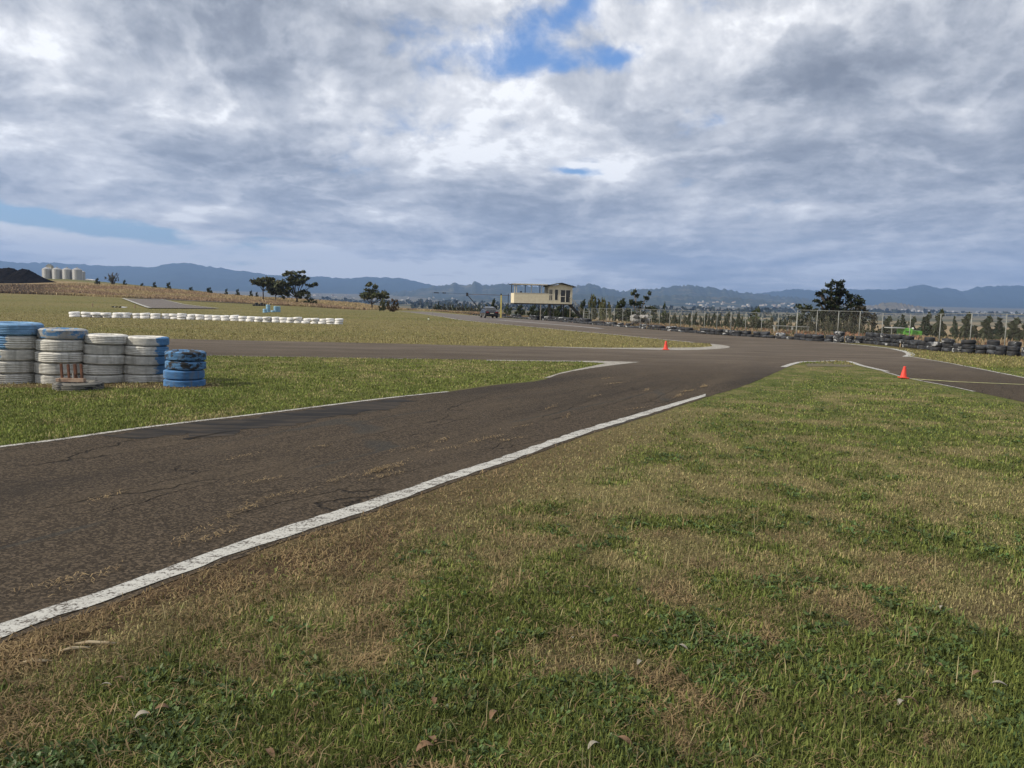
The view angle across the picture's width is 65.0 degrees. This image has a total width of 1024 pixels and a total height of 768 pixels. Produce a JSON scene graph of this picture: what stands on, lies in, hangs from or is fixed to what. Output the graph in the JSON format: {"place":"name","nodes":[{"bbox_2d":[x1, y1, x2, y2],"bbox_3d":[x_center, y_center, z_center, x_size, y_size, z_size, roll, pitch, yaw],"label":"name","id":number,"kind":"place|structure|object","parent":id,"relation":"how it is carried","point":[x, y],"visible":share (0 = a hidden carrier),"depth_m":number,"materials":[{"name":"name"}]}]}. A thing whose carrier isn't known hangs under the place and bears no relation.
{"place":"outdoors","nodes":[
{"label":"outdoors","id":0,"kind":"place"},
{"bbox_2d":[125,298,209,307],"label":"track","id":1,"kind":"structure","parent":0,"point":[156,303],"depth_m":131.91,"materials":[{"name":"grey asphalt"}]},
{"bbox_2d":[0,261,436,293],"bbox_3d":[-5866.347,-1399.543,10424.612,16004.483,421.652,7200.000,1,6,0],"label":"hills","id":2,"kind":"structure","parent":0,"point":[187,276],"depth_m":9546.98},
{"bbox_2d":[0,279,1023,767],"bbox_3d":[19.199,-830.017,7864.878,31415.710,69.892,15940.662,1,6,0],"label":"ground","id":3,"kind":"structure","parent":0,"point":[8,301],"depth_m":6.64,"materials":[{"name":"green plant"}]},
{"bbox_2d":[0,267,16,279],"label":"spoil heap","id":4,"kind":"object","parent":3,"relation":"on","point":[5,272],"visible":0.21,"depth_m":339.14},
{"bbox_2d":[0,372,36,383],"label":"tyre","id":5,"kind":"object","parent":3,"relation":"on","point":[18,378],"visible":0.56,"depth_m":13.87,"materials":[{"name":"white rubber"}]},
{"bbox_2d":[0,360,36,373],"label":"tyre","id":6,"kind":"object","parent":5,"relation":"on","point":[12,367],"visible":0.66,"depth_m":13.84,"materials":[{"name":"white rubber"}]},
{"bbox_2d":[0,349,37,360],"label":"tyre","id":7,"kind":"object","parent":6,"relation":"on","point":[17,354],"visible":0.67,"depth_m":13.82,"materials":[{"name":"white rubber"}]},
{"bbox_2d":[0,335,38,348],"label":"tyre","id":8,"kind":"object","parent":7,"relation":"on","point":[17,342],"visible":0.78,"depth_m":13.79,"materials":[{"name":"white rubber"}]},
{"bbox_2d":[0,321,43,335],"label":"tyre","id":9,"kind":"object","parent":8,"relation":"on","point":[15,328],"visible":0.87,"depth_m":13.81,"materials":[{"name":"blue rubber"}]},
{"bbox_2d":[0,268,53,283],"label":"spoil heap","id":10,"kind":"object","parent":3,"relation":"on","point":[22,275],"visible":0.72,"depth_m":322.79,"materials":[{"name":"black gravel"}]},
{"bbox_2d":[42,266,51,278],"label":"silo","id":11,"kind":"object","parent":3,"relation":"on","point":[46,272],"visible":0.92,"depth_m":533.67,"materials":[{"name":"metal"}]},
{"bbox_2d":[52,267,61,278],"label":"silo","id":12,"kind":"object","parent":3,"relation":"on","point":[56,272],"visible":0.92,"depth_m":533.54,"materials":[{"name":"metal"}]},
{"bbox_2d":[35,374,80,383],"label":"tyre","id":13,"kind":"object","parent":3,"relation":"on","point":[45,379],"visible":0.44,"depth_m":13.96,"materials":[{"name":"white rubber"}]},
{"bbox_2d":[33,362,83,374],"bbox_3d":[-8.044,-0.297,14.288,0.805,0.218,0.802,2,6,0],"label":"tyre","id":14,"kind":"object","parent":13,"relation":"on","point":[47,368],"visible":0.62,"depth_m":13.94,"materials":[{"name":"white rubber"}]},
{"bbox_2d":[34,351,84,362],"bbox_3d":[-8.001,-0.494,14.237,0.799,0.199,0.797,2,7,0],"label":"tyre","id":15,"kind":"object","parent":14,"relation":"on","point":[57,357],"visible":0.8,"depth_m":13.91,"materials":[{"name":"white rubber"}]},
{"bbox_2d":[35,338,85,351],"bbox_3d":[-7.987,-0.697,14.232,0.797,0.217,0.788,2,6,0],"label":"tyre","id":16,"kind":"object","parent":15,"relation":"on","point":[51,345],"visible":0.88,"depth_m":13.91,"materials":[{"name":"white rubber"}]},
{"bbox_2d":[37,327,87,339],"bbox_3d":[-7.955,-0.894,14.230,0.795,0.188,0.789,2,5,0],"label":"tyre","id":17,"kind":"object","parent":16,"relation":"on","point":[58,333],"visible":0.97,"depth_m":13.93,"materials":[{"name":"rubber"}]},
{"bbox_2d":[62,267,71,278],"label":"silo","id":18,"kind":"object","parent":3,"relation":"on","point":[66,272],"visible":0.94,"depth_m":533.65,"materials":[{"name":"metal"}]},
{"bbox_2d":[60,646,90,651],"bbox_3d":[-1.856,1.123,3.414,0.121,0.016,0.018,0,6,-15],"label":"bark strip","id":19,"kind":"object","parent":3,"relation":"on","point":[73,648],"visible":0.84,"depth_m":3.41,"materials":[{"name":"beige plant"}]},
{"bbox_2d":[72,267,82,279],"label":"silo","id":20,"kind":"object","parent":3,"relation":"on","point":[76,273],"visible":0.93,"depth_m":533.58,"materials":[{"name":"metal"}]},
{"bbox_2d":[52,380,103,390],"bbox_3d":[-7.164,0.043,13.276,0.762,0.170,0.753,1,6,0],"label":"tyre","id":21,"kind":"object","parent":3,"relation":"on","point":[87,385],"visible":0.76,"depth_m":13.00,"materials":[{"name":"rubber"}]},
{"bbox_2d":[56,363,85,381],"bbox_3d":[-7.204,-0.183,13.118,0.450,0.301,0.110,1,6,0],"label":"rack","id":22,"kind":"object","parent":21,"relation":"on","point":[72,379],"visible":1,"depth_m":13.09,"materials":[{"name":"brown wood"}]},
{"bbox_2d":[73,640,118,644],"bbox_3d":[-1.800,1.118,3.475,0.190,0.016,0.018,1,6,-1],"label":"bark strip","id":23,"kind":"object","parent":3,"relation":"on","point":[93,642],"visible":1,"depth_m":3.47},
{"bbox_2d":[83,373,123,382],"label":"tyre","id":24,"kind":"object","parent":3,"relation":"on","point":[111,378],"visible":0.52,"depth_m":14.26,"materials":[{"name":"white rubber"}]},
{"bbox_2d":[82,363,123,374],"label":"tyre","id":25,"kind":"object","parent":24,"relation":"on","point":[90,369],"visible":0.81,"depth_m":14.22,"materials":[{"name":"white rubber"}]},
{"bbox_2d":[82,354,125,364],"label":"tyre","id":26,"kind":"object","parent":25,"relation":"on","point":[104,359],"visible":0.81,"depth_m":14.19,"materials":[{"name":"white rubber"}]},
{"bbox_2d":[83,343,125,354],"bbox_3d":[-7.343,-0.638,14.493,0.729,0.189,0.733,3,6,0],"label":"tyre","id":27,"kind":"object","parent":26,"relation":"on","point":[94,349],"visible":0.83,"depth_m":14.19,"materials":[{"name":"white rubber"}]},
{"bbox_2d":[84,333,127,344],"bbox_3d":[-7.288,-0.811,14.454,0.727,0.176,0.736,3,6,0],"label":"tyre","id":28,"kind":"object","parent":27,"relation":"on","point":[105,338],"visible":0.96,"depth_m":14.17,"materials":[{"name":"white rubber"}]},
{"bbox_2d":[105,272,118,284],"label":"bare tree","id":29,"kind":"object","parent":3,"relation":"on","point":[111,279],"visible":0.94,"depth_m":327.39,"materials":[{"name":"green plant"}]},
{"bbox_2d":[124,373,165,382],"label":"tyre","id":30,"kind":"object","parent":3,"relation":"on","point":[130,378],"visible":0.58,"depth_m":14.50,"materials":[{"name":"white rubber"}]},
{"bbox_2d":[123,364,165,374],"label":"tyre","id":31,"kind":"object","parent":30,"relation":"on","point":[143,370],"visible":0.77,"depth_m":14.50,"materials":[{"name":"white rubber"}]},
{"bbox_2d":[124,355,166,365],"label":"tyre","id":32,"kind":"object","parent":31,"relation":"on","point":[144,360],"visible":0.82,"depth_m":14.44,"materials":[{"name":"white rubber"}]},
{"bbox_2d":[124,345,168,355],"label":"tyre","id":33,"kind":"object","parent":32,"relation":"on","point":[145,350],"visible":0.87,"depth_m":14.42,"materials":[{"name":"white rubber"}]},
{"bbox_2d":[127,335,168,345],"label":"tyre","id":34,"kind":"object","parent":33,"relation":"on","point":[141,340],"visible":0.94,"depth_m":14.43,"materials":[{"name":"white rubber"}]},
{"bbox_2d":[163,378,205,386],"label":"tyre","id":35,"kind":"object","parent":3,"relation":"on","point":[185,383],"visible":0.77,"depth_m":13.94,"materials":[{"name":"blue rubber"}]},
{"bbox_2d":[163,369,204,379],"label":"tyre","id":36,"kind":"object","parent":35,"relation":"on","point":[181,374],"visible":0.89,"depth_m":13.92,"materials":[{"name":"blue rubber"}]},
{"bbox_2d":[165,360,205,370],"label":"tyre","id":37,"kind":"object","parent":36,"relation":"on","point":[185,365],"visible":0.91,"depth_m":13.93,"materials":[{"name":"blue rubber"}]},
{"bbox_2d":[165,349,206,361],"bbox_3d":[-5.767,-0.506,14.199,0.685,0.177,0.683,3,5,0],"label":"tyre","id":38,"kind":"object","parent":37,"relation":"on","point":[186,355],"visible":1,"depth_m":13.94,"materials":[{"name":"blue rubber"}]},
{"bbox_2d":[0,283,504,313],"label":"tall grass","id":39,"kind":"structure","parent":3,"relation":"on","point":[109,290],"depth_m":197.42,"materials":[{"name":"plant"}]},
{"bbox_2d":[249,275,275,299],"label":"tree","id":40,"kind":"object","parent":3,"relation":"on","point":[263,282],"visible":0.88,"depth_m":203.15,"materials":[{"name":"green plant"}]},
{"bbox_2d":[265,284,283,299],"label":"tree","id":41,"kind":"object","parent":3,"relation":"on","point":[271,291],"visible":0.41,"depth_m":206.22,"materials":[{"name":"green plant"}]},
{"bbox_2d":[274,270,318,301],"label":"tree","id":42,"kind":"object","parent":3,"relation":"on","point":[294,281],"visible":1,"depth_m":198.02,"materials":[{"name":"green plant"}]},
{"bbox_2d":[0,355,603,445],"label":"grass","id":43,"kind":"structure","parent":3,"relation":"on","point":[86,423],"depth_m":12.94,"materials":[{"name":"green plant"}]},
{"bbox_2d":[358,282,389,307],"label":"tree","id":44,"kind":"object","parent":3,"relation":"on","point":[371,294],"visible":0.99,"depth_m":203.12,"materials":[{"name":"green plant"}]},
{"bbox_2d":[378,298,389,310],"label":"bush","id":45,"kind":"object","parent":3,"relation":"on","point":[383,308],"visible":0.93,"depth_m":169.01,"materials":[{"name":"green plant"}]},
{"bbox_2d":[387,298,398,311],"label":"bush","id":46,"kind":"object","parent":3,"relation":"on","point":[391,308],"visible":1,"depth_m":167.22,"materials":[{"name":"green plant"}]},
{"bbox_2d":[416,740,432,751],"bbox_3d":[-0.294,1.203,2.677,0.062,0.018,0.026,-10,26,-22],"label":"dead leaf","id":47,"kind":"object","parent":3,"relation":"on","point":[425,742],"visible":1,"depth_m":2.67,"materials":[{"name":"brown plant"}]},
{"bbox_2d":[432,292,509,317],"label":"light gantry","id":48,"kind":"object","parent":3,"relation":"on","point":[508,295],"visible":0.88,"depth_m":111.33,"materials":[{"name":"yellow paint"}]},
{"bbox_2d":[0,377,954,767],"bbox_3d":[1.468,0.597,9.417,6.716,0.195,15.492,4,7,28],"label":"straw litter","id":49,"kind":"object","parent":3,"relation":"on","point":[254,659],"visible":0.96,"depth_m":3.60,"materials":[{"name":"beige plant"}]},
{"bbox_2d":[0,384,1023,767],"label":"weeds","id":50,"kind":"object","parent":3,"relation":"on","point":[146,738],"visible":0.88,"depth_m":3.17,"materials":[{"name":"green plant"}]},
{"bbox_2d":[0,293,1023,368],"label":"field grass","id":51,"kind":"structure","parent":3,"relation":"on","point":[453,342],"depth_m":40.50,"materials":[{"name":"green plant"}]},
{"bbox_2d":[514,304,525,314],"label":"bush","id":52,"kind":"object","parent":3,"relation":"on","point":[519,311],"visible":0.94,"depth_m":159.28,"materials":[{"name":"green plant"}]},
{"bbox_2d":[526,305,537,315],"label":"bush","id":53,"kind":"object","parent":3,"relation":"on","point":[532,311],"visible":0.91,"depth_m":157.31,"materials":[{"name":"green plant"}]},
{"bbox_2d":[509,283,584,319],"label":"timing tower","id":54,"kind":"structure","parent":3,"relation":"on","point":[559,294],"depth_m":97.12,"materials":[{"name":"metal"}]},
{"bbox_2d":[560,290,570,302],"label":"door","id":55,"kind":"structure","parent":54,"relation":"in","point":[564,294],"depth_m":97.42,"materials":[{"name":"white glass"}]},
{"bbox_2d":[486,360,634,377],"bbox_3d":[1.482,-0.402,20.245,4.422,0.048,6.062,1,6,0],"label":"kerb apron","id":56,"kind":"object","parent":3,"relation":"on","point":[607,363],"visible":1,"depth_m":22.38,"materials":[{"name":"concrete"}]},
{"bbox_2d":[556,308,572,316],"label":"bush","id":57,"kind":"object","parent":3,"relation":"on","point":[566,310],"visible":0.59,"depth_m":104.60,"materials":[{"name":"green plant"}]},
{"bbox_2d":[580,299,586,317],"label":"tree","id":58,"kind":"object","parent":3,"relation":"on","point":[582,304],"visible":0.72,"depth_m":137.31,"materials":[{"name":"green plant"}]},
{"bbox_2d":[586,294,600,319],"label":"tree","id":59,"kind":"object","parent":3,"relation":"on","point":[592,304],"visible":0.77,"depth_m":135.14,"materials":[{"name":"green plant"}]},
{"bbox_2d":[597,297,611,319],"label":"tree","id":60,"kind":"object","parent":3,"relation":"on","point":[601,305],"visible":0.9,"depth_m":131.34,"materials":[{"name":"green plant"}]},
{"bbox_2d":[611,298,629,320],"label":"tree","id":61,"kind":"object","parent":3,"relation":"on","point":[619,313],"visible":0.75,"depth_m":127.41,"materials":[{"name":"green plant"}]},
{"bbox_2d":[544,344,728,349],"bbox_3d":[6.262,-1.494,32.872,10.248,0.054,3.619,-3,7,-37],"label":"kerb apron","id":62,"kind":"object","parent":3,"relation":"on","point":[715,346],"visible":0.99,"depth_m":31.74,"materials":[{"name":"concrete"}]},
{"bbox_2d":[623,289,657,321],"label":"tree","id":63,"kind":"object","parent":3,"relation":"on","point":[635,302],"visible":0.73,"depth_m":125.22,"materials":[{"name":"green plant"}]},
{"bbox_2d":[278,296,1023,321],"bbox_3d":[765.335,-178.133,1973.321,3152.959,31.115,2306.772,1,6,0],"label":"woodland","id":64,"kind":"object","parent":3,"relation":"on","point":[454,302],"visible":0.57,"depth_m":2325.68,"materials":[{"name":"green plant"}]},
{"bbox_2d":[591,308,796,332],"bbox_3d":[11.921,-5.015,64.200,1.315,1.959,33.679,0,6,-16],"label":"fence","id":65,"kind":"object","parent":3,"relation":"on","point":[699,319],"visible":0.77,"depth_m":56.43,"materials":[{"name":"metal"}]},
{"bbox_2d":[434,310,1023,354],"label":"tall grass","id":66,"kind":"structure","parent":3,"relation":"on","point":[789,332],"depth_m":61.40,"materials":[{"name":"plant"}]},
{"bbox_2d":[738,306,771,327],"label":"tree","id":67,"kind":"object","parent":3,"relation":"on","point":[753,317],"visible":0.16,"depth_m":104.38,"materials":[{"name":"green plant"}]},
{"bbox_2d":[787,303,815,330],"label":"tree","id":68,"kind":"object","parent":3,"relation":"on","point":[803,310],"visible":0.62,"depth_m":83.28,"materials":[{"name":"green plant"}]},
{"bbox_2d":[799,316,812,329],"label":"bush","id":69,"kind":"object","parent":3,"relation":"on","point":[805,325],"visible":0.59,"depth_m":73.72,"materials":[{"name":"green plant"}]},
{"bbox_2d":[809,315,819,331],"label":"bush","id":70,"kind":"object","parent":3,"relation":"on","point":[814,327],"visible":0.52,"depth_m":73.75,"materials":[{"name":"green plant"}]},
{"bbox_2d":[814,315,832,332],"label":"bush","id":71,"kind":"object","parent":3,"relation":"on","point":[828,327],"visible":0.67,"depth_m":73.67,"materials":[{"name":"green plant"}]},
{"bbox_2d":[806,362,851,366],"bbox_3d":[9.479,-0.587,24.026,1.336,0.019,2.858,3,6,17],"label":"kerb apron","id":72,"kind":"object","parent":3,"relation":"on","point":[828,364],"visible":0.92,"depth_m":23.80,"materials":[{"name":"grey concrete"}]},
{"bbox_2d":[828,317,843,332],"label":"bush","id":73,"kind":"object","parent":3,"relation":"on","point":[838,327],"visible":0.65,"depth_m":73.68,"materials":[{"name":"green plant"}]},
{"bbox_2d":[810,279,868,331],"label":"tree","id":74,"kind":"object","parent":3,"relation":"on","point":[833,304],"visible":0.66,"depth_m":87.13,"materials":[{"name":"green plant"}]},
{"bbox_2d":[843,315,853,333],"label":"bush","id":75,"kind":"object","parent":3,"relation":"on","point":[850,329],"visible":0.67,"depth_m":73.74,"materials":[{"name":"green plant"}]},
{"bbox_2d":[852,317,864,333],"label":"bush","id":76,"kind":"object","parent":3,"relation":"on","point":[856,330],"visible":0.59,"depth_m":73.70,"materials":[{"name":"green plant"}]},
{"bbox_2d":[841,305,877,332],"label":"tree","id":77,"kind":"object","parent":3,"relation":"on","point":[865,314],"visible":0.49,"depth_m":83.48,"materials":[{"name":"green plant"}]},
{"bbox_2d":[874,315,892,333],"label":"conifer","id":78,"kind":"object","parent":3,"relation":"on","point":[887,321],"visible":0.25,"depth_m":83.49,"materials":[{"name":"green plant"}]},
{"bbox_2d":[884,327,921,335],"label":"shed","id":79,"kind":"structure","parent":3,"relation":"on","point":[913,331],"depth_m":65.67,"materials":[{"name":"green paint"}]},
{"bbox_2d":[898,314,907,327],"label":"conifer","id":80,"kind":"object","parent":3,"relation":"on","point":[903,324],"visible":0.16,"depth_m":81.79,"materials":[{"name":"green plant"}]},
{"bbox_2d":[796,310,1023,344],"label":"fence","id":81,"kind":"object","parent":3,"relation":"on","point":[970,336],"visible":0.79,"depth_m":39.38,"materials":[{"name":"metal"}]},
{"bbox_2d":[917,316,929,336],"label":"conifer","id":82,"kind":"object","parent":3,"relation":"on","point":[926,327],"visible":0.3,"depth_m":90.97,"materials":[{"name":"green plant"}]},
{"bbox_2d":[926,308,946,336],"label":"conifer","id":83,"kind":"object","parent":3,"relation":"on","point":[934,331],"visible":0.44,"depth_m":92.29,"materials":[{"name":"green plant"}]},
{"bbox_2d":[948,316,957,338],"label":"conifer","id":84,"kind":"object","parent":3,"relation":"on","point":[954,328],"visible":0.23,"depth_m":85.57,"materials":[{"name":"green plant"}]},
{"bbox_2d":[951,312,978,339],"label":"conifer","id":85,"kind":"object","parent":3,"relation":"on","point":[965,321],"visible":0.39,"depth_m":81.07,"materials":[{"name":"green plant"}]},
{"bbox_2d":[961,349,974,352],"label":"tyre","id":86,"kind":"object","parent":3,"relation":"on","point":[968,350],"visible":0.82,"depth_m":33.73,"materials":[{"name":"black rubber"}]},
{"bbox_2d":[962,344,975,348],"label":"tyre","id":87,"kind":"object","parent":86,"relation":"on","point":[968,346],"visible":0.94,"depth_m":33.71,"materials":[{"name":"black rubber"}]},
{"bbox_2d":[973,315,993,338],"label":"conifer","id":88,"kind":"object","parent":3,"relation":"on","point":[990,319],"visible":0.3,"depth_m":85.44,"materials":[{"name":"green plant"}]},
{"bbox_2d":[990,317,1004,339],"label":"conifer","id":89,"kind":"object","parent":3,"relation":"on","point":[998,326],"visible":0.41,"depth_m":77.56,"materials":[{"name":"green plant"}]},
{"bbox_2d":[994,351,1006,354],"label":"tyre","id":90,"kind":"object","parent":3,"relation":"on","point":[1000,352],"visible":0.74,"depth_m":32.59,"materials":[{"name":"black rubber"}]},
{"bbox_2d":[995,345,1006,350],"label":"tyre","id":91,"kind":"object","parent":90,"relation":"on","point":[1000,347],"visible":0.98,"depth_m":32.61,"materials":[{"name":"black rubber"}]},
{"bbox_2d":[993,317,1022,340],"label":"conifer","id":92,"kind":"object","parent":3,"relation":"on","point":[1013,326],"visible":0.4,"depth_m":75.85,"materials":[{"name":"green plant"}]},
{"bbox_2d":[1006,351,1019,355],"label":"tyre","id":93,"kind":"object","parent":3,"relation":"on","point":[1013,353],"visible":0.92,"depth_m":32.24,"materials":[{"name":"black rubber"}]},
{"bbox_2d":[1007,346,1020,351],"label":"tyre","id":94,"kind":"object","parent":93,"relation":"on","point":[1014,348],"visible":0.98,"depth_m":32.21,"materials":[{"name":"black rubber"}]},
{"bbox_2d":[1008,341,1021,346],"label":"tyre","id":95,"kind":"object","parent":94,"relation":"on","point":[1014,343],"visible":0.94,"depth_m":32.21,"materials":[{"name":"black rubber"}]},
{"bbox_2d":[0,311,1023,642],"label":"track","id":96,"kind":"structure","parent":0,"point":[56,523],"depth_m":7.98,"materials":[{"name":"grey asphalt"}]},
{"bbox_2d":[0,391,446,446],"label":"edge line","id":97,"kind":"object","parent":96,"relation":"on","point":[200,420],"visible":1,"depth_m":9.88,"materials":[{"name":"paint"}]},
{"bbox_2d":[101,397,413,439],"bbox_3d":[-2.719,0.415,10.743,1.173,0.036,5.214,5,7,31],"label":"bitumen patch","id":98,"kind":"object","parent":96,"relation":"on","point":[220,427],"visible":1,"depth_m":9.96,"materials":[{"name":"grey asphalt"}]},
{"bbox_2d":[0,394,705,637],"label":"edge line","id":99,"kind":"object","parent":96,"relation":"on","point":[14,625],"visible":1,"depth_m":5.11,"materials":[{"name":"paint"}]},
{"bbox_2d":[480,307,497,317],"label":"car","id":100,"kind":"object","parent":96,"relation":"on","point":[488,311],"visible":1,"depth_m":106.84,"materials":[{"name":"grey paint"}]},
{"bbox_2d":[781,360,885,370],"bbox_3d":[9.580,-0.595,24.105,2.806,0.037,4.496,3,6,19],"label":"edge line","id":101,"kind":"object","parent":96,"relation":"on","point":[790,364],"visible":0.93,"depth_m":23.81,"materials":[{"name":"paint"}]},
{"bbox_2d":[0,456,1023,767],"bbox_3d":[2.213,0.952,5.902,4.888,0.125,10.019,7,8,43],"label":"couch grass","id":102,"kind":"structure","parent":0,"point":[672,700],"depth_m":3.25,"materials":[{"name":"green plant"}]},
{"bbox_2d":[0,0,1023,293],"label":"sky","id":103,"kind":"structure","parent":0,"point":[742,146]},
{"bbox_2d":[388,281,826,304],"bbox_3d":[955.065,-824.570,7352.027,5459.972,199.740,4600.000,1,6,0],"label":"hills","id":104,"kind":"structure","parent":0,"point":[491,291],"depth_m":6900.74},
{"bbox_2d":[432,294,848,308],"bbox_3d":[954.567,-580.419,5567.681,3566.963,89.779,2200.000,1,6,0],"label":"hills","id":105,"kind":"structure","parent":0,"point":[674,300],"depth_m":5253.46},
{"bbox_2d":[756,285,1023,308],"bbox_3d":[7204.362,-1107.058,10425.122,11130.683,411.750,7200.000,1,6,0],"label":"hills","id":106,"kind":"structure","parent":0,"point":[998,296],"depth_m":9450.84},
{"bbox_2d":[854,302,953,312],"bbox_3d":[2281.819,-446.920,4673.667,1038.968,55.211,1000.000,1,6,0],"label":"hills","id":107,"kind":"structure","parent":0,"point":[891,305],"depth_m":4537.26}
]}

